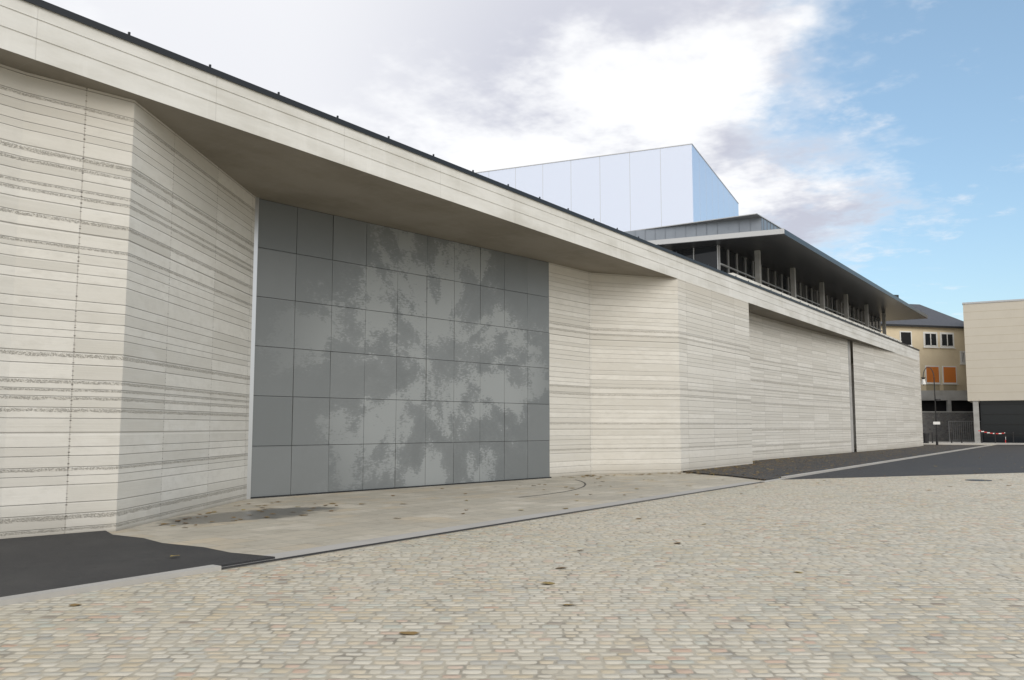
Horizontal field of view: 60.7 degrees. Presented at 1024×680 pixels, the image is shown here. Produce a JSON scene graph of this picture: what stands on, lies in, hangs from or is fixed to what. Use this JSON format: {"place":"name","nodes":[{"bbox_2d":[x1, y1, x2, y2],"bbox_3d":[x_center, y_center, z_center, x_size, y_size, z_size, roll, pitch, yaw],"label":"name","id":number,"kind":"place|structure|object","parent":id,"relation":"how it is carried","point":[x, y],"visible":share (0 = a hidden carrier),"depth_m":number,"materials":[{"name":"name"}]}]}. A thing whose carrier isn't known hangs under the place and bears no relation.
{"place":"outdoors","nodes":[
{"label":"outdoors","id":0,"kind":"place"},
{"bbox_2d":[0,445,1023,679],"bbox_3d":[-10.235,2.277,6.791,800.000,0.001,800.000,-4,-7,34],"label":"ground","id":1,"kind":"structure","parent":0,"point":[910,578],"depth_m":7.93,"materials":[{"name":"beige stone"}]},
{"bbox_2d":[0,530,274,605],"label":"footway","id":2,"kind":"structure","parent":1,"relation":"on","point":[33,568],"depth_m":10.13,"materials":[{"name":"asphalt"}]},
{"bbox_2d":[109,472,762,569],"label":"apron paving","id":3,"kind":"structure","parent":1,"relation":"on","point":[287,525],"depth_m":16.64,"materials":[{"name":"stone"}]},
{"bbox_2d":[225,482,756,566],"bbox_3d":[1.737,3.334,17.578,0.366,0.001,18.600,-4,-7,34],"label":"drain band","id":4,"kind":"object","parent":3,"relation":"on","point":[349,544],"visible":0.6,"depth_m":13.97,"materials":[{"name":"stone"}]},
{"bbox_2d":[221,482,761,569],"bbox_3d":[1.937,3.323,17.442,0.110,0.008,18.600,-4,-7,34],"label":"slot drain","id":5,"kind":"object","parent":3,"relation":"on","point":[259,562],"visible":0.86,"depth_m":12.92,"materials":[{"name":"black paint"}]},
{"bbox_2d":[525,480,585,496],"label":"curved ground track","id":6,"kind":"structure","parent":3,"relation":"on","point":[565,491],"depth_m":22.11,"materials":[{"name":"black paint"}]},
{"bbox_2d":[0,64,922,538],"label":"theatre walls","id":7,"kind":"structure","parent":1,"relation":"on","point":[126,258],"depth_m":15.96,"materials":[{"name":"stone"}]},
{"bbox_2d":[247,197,551,498],"bbox_3d":[-2.380,0.515,23.572,0.180,6.800,10.667,-5,-8,41],"label":"large panelled door","id":8,"kind":"structure","parent":7,"relation":"attached to","point":[383,357],"depth_m":22.60,"materials":[{"name":"metal"}]},
{"bbox_2d":[0,0,919,363],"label":"roof fascia","id":9,"kind":"structure","parent":7,"relation":"on","point":[260,146],"depth_m":18.44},
{"bbox_2d":[24,0,919,350],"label":"roof capping","id":10,"kind":"object","parent":9,"relation":"on","point":[128,36],"visible":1,"depth_m":17.40,"materials":[{"name":"black metal"}]},
{"bbox_2d":[673,245,881,332],"bbox_3d":[16.186,-1.466,61.327,10.900,2.850,37.160,-4,-7,34],"label":"window band","id":11,"kind":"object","parent":7,"relation":"on","point":[721,259],"depth_m":49.38,"materials":[{"name":"grey glass"}]},
{"bbox_2d":[848,341,853,451],"bbox_3d":[20.236,3.443,53.274,0.680,6.800,1.040,-4,-7,34],"label":"downpipe","id":12,"kind":"object","parent":7,"relation":"in","point":[851,406],"visible":0.11,"depth_m":53.26,"materials":[{"name":"black metal"}]},
{"bbox_2d":[69,448,1014,634],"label":"fallen leaves","id":13,"kind":"object","parent":1,"relation":"on","point":[411,632],"visible":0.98,"depth_m":20.41,"materials":[{"name":"brown plant"}]},
{"bbox_2d":[683,444,990,481],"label":"footway","id":14,"kind":"structure","parent":1,"relation":"on","point":[838,461],"depth_m":37.55,"materials":[{"name":"asphalt"}]},
{"bbox_2d":[921,367,940,444],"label":"street lamp","id":15,"kind":"object","parent":14,"relation":"on","point":[923,382],"visible":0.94,"depth_m":72.30,"materials":[{"name":"black metal"}]},
{"bbox_2d":[881,295,966,389],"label":"old house","id":16,"kind":"structure","parent":1,"relation":"on","point":[936,339],"depth_m":90.61,"materials":[{"name":"paint"}]},
{"bbox_2d":[921,390,980,438],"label":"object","id":17,"kind":"object","parent":1,"relation":"on","point":[954,400],"visible":0.09,"depth_m":88.64,"materials":[{"name":"black"}]},
{"bbox_2d":[966,479,991,480],"bbox_3d":[13.850,4.162,25.967,0.720,0.010,0.720,-4,-7,34],"label":"manhole cover","id":18,"kind":"object","parent":1,"relation":"on","point":[977,480],"visible":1,"depth_m":25.80,"materials":[{"name":"grey metal"}]},
{"bbox_2d":[43,0,1023,320],"label":"sky","id":19,"kind":"structure","parent":0,"point":[886,137],"materials":[{"name":"blue"}]},
{"bbox_2d":[475,143,738,231],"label":"rooftop volume","id":20,"kind":"structure","parent":0,"point":[652,188],"depth_m":56.09,"materials":[{"name":"white metal"}]},
{"bbox_2d":[671,250,885,334],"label":"columns","id":21,"kind":"structure","parent":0,"point":[757,253],"depth_m":54.21,"materials":[{"name":"grey concrete"}]},
{"bbox_2d":[648,229,927,320],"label":"gallery roof","id":22,"kind":"structure","parent":21,"relation":"on","point":[783,251],"depth_m":48.67,"materials":[{"name":"grey metal"}]},
{"bbox_2d":[625,213,782,240],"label":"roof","id":23,"kind":"structure","parent":22,"relation":"on","point":[746,223],"depth_m":44.93,"materials":[{"name":"grey metal"}]},
{"bbox_2d":[728,273,901,341],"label":"gallery parapet","id":24,"kind":"structure","parent":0,"point":[756,283],"depth_m":48.26,"materials":[{"name":"white concrete"}]},
{"bbox_2d":[782,445,1023,479],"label":"road asphalt","id":25,"kind":"structure","parent":0,"point":[984,460],"depth_m":35.72,"materials":[{"name":"grey asphalt"}]},
{"bbox_2d":[923,441,1023,444],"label":"pavement","id":26,"kind":"structure","parent":0,"point":[954,443],"depth_m":75.98,"materials":[{"name":"grey concrete"}]},
{"bbox_2d":[923,433,928,442],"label":"utility box","id":27,"kind":"object","parent":26,"relation":"on","point":[925,437],"visible":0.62,"depth_m":76.80,"materials":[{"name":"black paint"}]},
{"bbox_2d":[922,411,974,440],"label":"rubble wall","id":28,"kind":"structure","parent":26,"relation":"on","point":[958,420],"depth_m":85.60,"materials":[{"name":"stone"}]},
{"bbox_2d":[948,421,980,441],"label":"fence panel","id":29,"kind":"object","parent":26,"relation":"on","point":[961,431],"visible":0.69,"depth_m":84.05,"materials":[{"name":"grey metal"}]},
{"bbox_2d":[931,432,1013,442],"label":"bollards","id":30,"kind":"object","parent":26,"relation":"on","point":[981,437],"visible":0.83,"depth_m":77.78,"materials":[{"name":"metal"}]},
{"bbox_2d":[962,299,1023,442],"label":"beige block","id":31,"kind":"structure","parent":26,"relation":"on","point":[994,341],"depth_m":79.03,"materials":[{"name":"beige paint"}]},
{"bbox_2d":[978,430,1005,442],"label":"barrier tape","id":32,"kind":"object","parent":31,"relation":"attached to","point":[993,433],"visible":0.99,"depth_m":78.58,"materials":[{"name":"red plastic"}]}
]}

